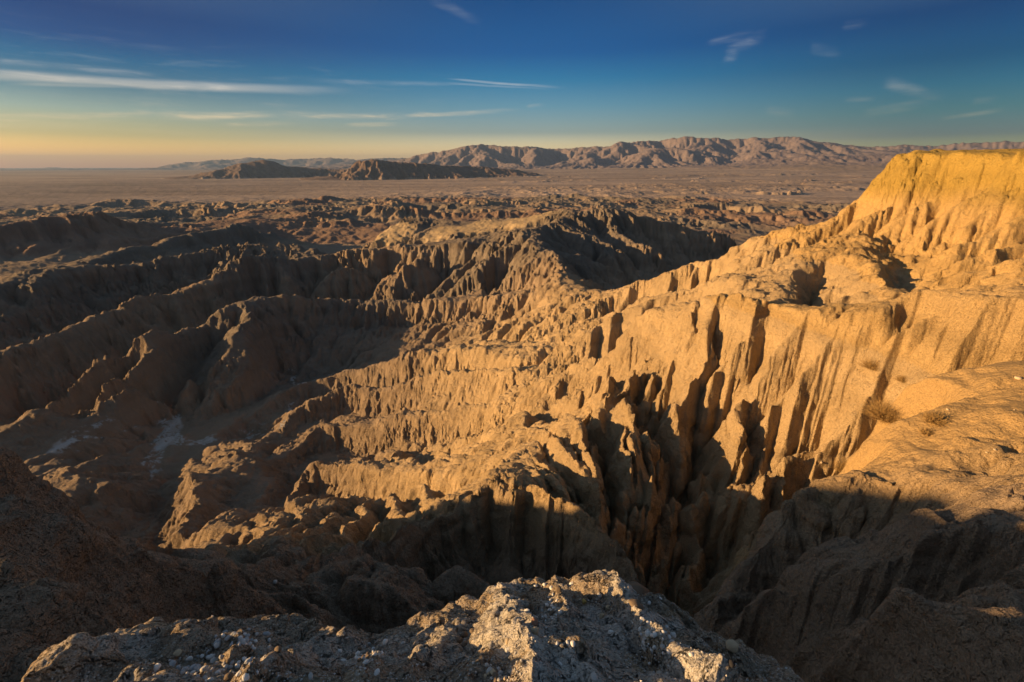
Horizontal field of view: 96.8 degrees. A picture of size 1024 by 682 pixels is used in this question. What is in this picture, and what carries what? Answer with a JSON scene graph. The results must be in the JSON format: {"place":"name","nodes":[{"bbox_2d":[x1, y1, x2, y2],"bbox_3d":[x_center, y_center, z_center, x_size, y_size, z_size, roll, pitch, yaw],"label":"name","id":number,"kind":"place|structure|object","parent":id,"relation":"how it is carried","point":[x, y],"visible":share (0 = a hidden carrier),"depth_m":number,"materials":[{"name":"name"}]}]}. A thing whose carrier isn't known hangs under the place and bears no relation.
{"place":"outdoors","nodes":[
{"label":"outdoors","id":0,"kind":"place"},
{"bbox_2d":[0,157,405,169],"bbox_3d":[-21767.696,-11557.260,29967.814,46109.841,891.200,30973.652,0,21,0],"label":"mountains","id":1,"kind":"structure","parent":0,"point":[307,163],"depth_m":25354.68,"materials":[{"name":"brown stone"}]},
{"bbox_2d":[21,569,803,681],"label":"rock ledge","id":2,"kind":"object","parent":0,"point":[103,650],"visible":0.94,"depth_m":2.40,"materials":[{"name":"grey stone"}]},
{"bbox_2d":[153,663,160,671],"bbox_3d":[-1.796,1.652,2.298,0.042,0.034,0.050,-26,22,-22],"label":"stone","id":3,"kind":"object","parent":2,"relation":"on","point":[157,666],"visible":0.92,"depth_m":2.29,"materials":[{"name":"grey stone"}]},
{"bbox_2d":[169,660,175,665],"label":"pebble","id":4,"kind":"object","parent":2,"relation":"on","point":[172,662],"visible":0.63,"depth_m":2.45,"materials":[{"name":"grey stone"}]},
{"bbox_2d":[173,649,181,657],"bbox_3d":[-1.914,1.788,2.600,0.060,0.031,0.049,-25,25,-3],"label":"stone","id":5,"kind":"object","parent":2,"relation":"on","point":[177,652],"visible":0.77,"depth_m":2.59,"materials":[{"name":"grey stone"}]},
{"bbox_2d":[185,656,192,660],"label":"pebble","id":6,"kind":"object","parent":2,"relation":"on","point":[189,658],"visible":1,"depth_m":2.58,"materials":[{"name":"grey stone"}]},
{"bbox_2d":[188,664,196,670],"bbox_3d":[-1.644,1.687,2.346,0.033,0.028,0.044,3,21,8],"label":"pebble","id":7,"kind":"object","parent":2,"relation":"on","point":[191,667],"visible":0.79,"depth_m":2.34,"materials":[{"name":"grey stone"}]},
{"bbox_2d":[200,665,207,671],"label":"pebble","id":8,"kind":"object","parent":2,"relation":"on","point":[204,668],"visible":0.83,"depth_m":1.96,"materials":[{"name":"grey stone"}]},
{"bbox_2d":[206,654,215,659],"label":"pebble","id":9,"kind":"object","parent":2,"relation":"on","point":[210,657],"visible":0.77,"depth_m":2.68,"materials":[{"name":"white stone"}]},
{"bbox_2d":[214,642,220,648],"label":"stone","id":10,"kind":"object","parent":2,"relation":"on","point":[217,645],"visible":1,"depth_m":2.75,"materials":[{"name":"grey stone"}]},
{"bbox_2d":[224,672,233,679],"bbox_3d":[-1.104,1.309,1.776,0.034,0.021,0.034,7,7,-18],"label":"stone","id":11,"kind":"object","parent":2,"relation":"on","point":[229,676],"visible":0.98,"depth_m":1.77,"materials":[{"name":"stone"}]},
{"bbox_2d":[242,673,249,680],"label":"pebble","id":12,"kind":"object","parent":2,"relation":"on","point":[245,676],"visible":1,"depth_m":1.65,"materials":[{"name":"white stone"}]},
{"bbox_2d":[244,657,251,663],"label":"pebble","id":13,"kind":"object","parent":2,"relation":"on","point":[248,660],"visible":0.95,"depth_m":1.71,"materials":[{"name":"grey stone"}]},
{"bbox_2d":[262,631,270,635],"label":"pebble","id":14,"kind":"object","parent":2,"relation":"on","point":[267,633],"visible":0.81,"depth_m":2.97,"materials":[{"name":"grey stone"}]},
{"bbox_2d":[274,646,281,652],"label":"stone","id":15,"kind":"object","parent":2,"relation":"on","point":[278,649],"visible":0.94,"depth_m":1.91,"materials":[{"name":"brown stone"}]},
{"bbox_2d":[308,672,312,679],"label":"stone","id":16,"kind":"object","parent":2,"relation":"on","point":[310,676],"visible":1,"depth_m":1.78,"materials":[{"name":"grey stone"}]},
{"bbox_2d":[374,668,379,675],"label":"pebble","id":17,"kind":"object","parent":2,"relation":"on","point":[377,671],"visible":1,"depth_m":1.81,"materials":[{"name":"grey stone"}]},
{"bbox_2d":[455,636,462,643],"bbox_3d":[-0.303,1.709,2.603,0.044,0.029,0.037,10,17,-25],"label":"stone","id":18,"kind":"object","parent":2,"relation":"on","point":[459,639],"visible":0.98,"depth_m":2.59,"materials":[{"name":"stone"}]},
{"bbox_2d":[460,631,467,637],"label":"stone","id":19,"kind":"object","parent":2,"relation":"on","point":[464,634],"visible":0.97,"depth_m":2.68,"materials":[{"name":"stone"}]},
{"bbox_2d":[531,617,537,625],"bbox_3d":[0.110,1.368,2.212,0.032,0.026,0.042,-3,33,-2],"label":"stone","id":20,"kind":"object","parent":2,"relation":"on","point":[534,621],"visible":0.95,"depth_m":2.21,"materials":[{"name":"stone"}]},
{"bbox_2d":[531,626,538,634],"bbox_3d":[0.107,1.366,2.141,0.038,0.040,0.042,2,21,4],"label":"stone","id":21,"kind":"object","parent":2,"relation":"on","point":[535,630],"visible":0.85,"depth_m":2.13,"materials":[{"name":"grey stone"}]},
{"bbox_2d":[555,585,561,593],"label":"stone","id":22,"kind":"object","parent":2,"relation":"on","point":[558,589],"visible":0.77,"depth_m":2.91,"materials":[{"name":"stone"}]},
{"bbox_2d":[570,640,574,647],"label":"stone","id":23,"kind":"object","parent":2,"relation":"on","point":[572,643],"visible":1,"depth_m":1.93,"materials":[{"name":"white stone"}]},
{"bbox_2d":[591,672,597,681],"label":"stone","id":24,"kind":"object","parent":2,"relation":"on","point":[594,677],"visible":1,"depth_m":1.77,"materials":[{"name":"grey stone"}]},
{"bbox_2d":[629,599,643,609],"bbox_3d":[0.717,1.524,2.629,0.090,0.053,0.085,16,3,19],"label":"rock block","id":25,"kind":"object","parent":2,"relation":"on","point":[637,603],"visible":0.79,"depth_m":2.61,"materials":[{"name":"brown stone"}]},
{"bbox_2d":[728,659,734,667],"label":"stone","id":26,"kind":"object","parent":2,"relation":"on","point":[731,663],"visible":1,"depth_m":1.70,"materials":[{"name":"stone"}]},
{"bbox_2d":[726,639,738,652],"bbox_3d":[1.169,1.620,2.418,0.065,0.038,0.062,18,47,22],"label":"stone","id":27,"kind":"object","parent":2,"relation":"on","point":[732,645],"visible":1,"depth_m":2.41,"materials":[{"name":"grey stone"}]},
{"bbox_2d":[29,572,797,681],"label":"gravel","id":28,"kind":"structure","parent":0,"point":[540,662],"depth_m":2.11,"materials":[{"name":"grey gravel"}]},
{"bbox_2d":[339,168,538,171],"bbox_3d":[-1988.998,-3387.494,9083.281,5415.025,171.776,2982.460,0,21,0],"label":"hills","id":29,"kind":"structure","parent":0,"point":[520,170],"depth_m":9373.42,"materials":[{"name":"brown stone"}]},
{"bbox_2d":[0,167,884,209],"bbox_3d":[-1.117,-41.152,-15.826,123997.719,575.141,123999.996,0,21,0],"label":"desert plain","id":30,"kind":"structure","parent":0,"point":[25,189],"depth_m":3822.39,"materials":[{"name":"beige sand"}]},
{"bbox_2d":[165,160,337,178],"bbox_3d":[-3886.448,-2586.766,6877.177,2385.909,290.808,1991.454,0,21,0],"label":"butte","id":31,"kind":"object","parent":30,"relation":"on","point":[263,168],"visible":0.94,"depth_m":6734.33,"materials":[{"name":"brown stone"}]},
{"bbox_2d":[301,159,539,179],"bbox_3d":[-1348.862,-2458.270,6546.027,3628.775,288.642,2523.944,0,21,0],"label":"butte","id":32,"kind":"object","parent":30,"relation":"on","point":[375,169],"visible":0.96,"depth_m":6066.22,"materials":[{"name":"brown stone"}]},
{"bbox_2d":[0,193,1023,681],"bbox_3d":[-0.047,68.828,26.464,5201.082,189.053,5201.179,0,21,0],"label":"badlands","id":33,"kind":"structure","parent":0,"point":[376,415],"depth_m":89.41,"materials":[{"name":"brown stone"}]},
{"bbox_2d":[832,456,845,471],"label":"dry shrub","id":34,"kind":"object","parent":33,"relation":"on","point":[837,466],"visible":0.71,"depth_m":64.89,"materials":[{"name":"beige plant"}]},
{"bbox_2d":[853,356,879,370],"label":"dry shrub","id":35,"kind":"object","parent":33,"relation":"on","point":[870,366],"visible":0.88,"depth_m":65.41,"materials":[{"name":"beige plant"}]},
{"bbox_2d":[893,375,905,382],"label":"dry shrub","id":36,"kind":"object","parent":33,"relation":"on","point":[901,379],"visible":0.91,"depth_m":62.30,"materials":[{"name":"beige plant"}]},
{"bbox_2d":[0,0,1023,167],"label":"sky","id":37,"kind":"structure","parent":0,"point":[84,83],"materials":[{"name":"blue"}]},
{"bbox_2d":[313,136,1023,169],"bbox_3d":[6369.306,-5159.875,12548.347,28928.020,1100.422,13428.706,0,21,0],"label":"mountain range","id":38,"kind":"structure","parent":0,"point":[792,153],"depth_m":12882.60,"materials":[{"name":"brown stone"}]},
{"bbox_2d":[583,148,1023,306],"bbox_3d":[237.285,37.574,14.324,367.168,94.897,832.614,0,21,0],"label":"mesa","id":39,"kind":"structure","parent":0,"point":[951,221],"depth_m":125.96,"materials":[{"name":"brown stone"}]},
{"bbox_2d":[751,361,1023,549],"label":"sand shelf","id":40,"kind":"object","parent":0,"point":[981,403],"visible":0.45,"depth_m":36.38,"materials":[{"name":"brown sand"}]},
{"bbox_2d":[855,394,905,426],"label":"dry shrub","id":41,"kind":"object","parent":40,"relation":"on","point":[881,412],"visible":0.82,"depth_m":44.84,"materials":[{"name":"beige plant"}]},
{"bbox_2d":[918,427,933,435],"bbox_3d":[32.303,7.103,35.458,1.296,0.627,1.253,-7,22,-17],"label":"dry shrub","id":42,"kind":"object","parent":40,"relation":"on","point":[925,432],"visible":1,"depth_m":35.38,"materials":[{"name":"beige plant"}]},
{"bbox_2d":[914,409,950,426],"bbox_3d":[33.590,6.127,35.862,2.771,1.072,2.594,16,26,36],"label":"dry shrub","id":43,"kind":"object","parent":40,"relation":"on","point":[935,419],"visible":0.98,"depth_m":35.90,"materials":[{"name":"beige plant"}]}
]}

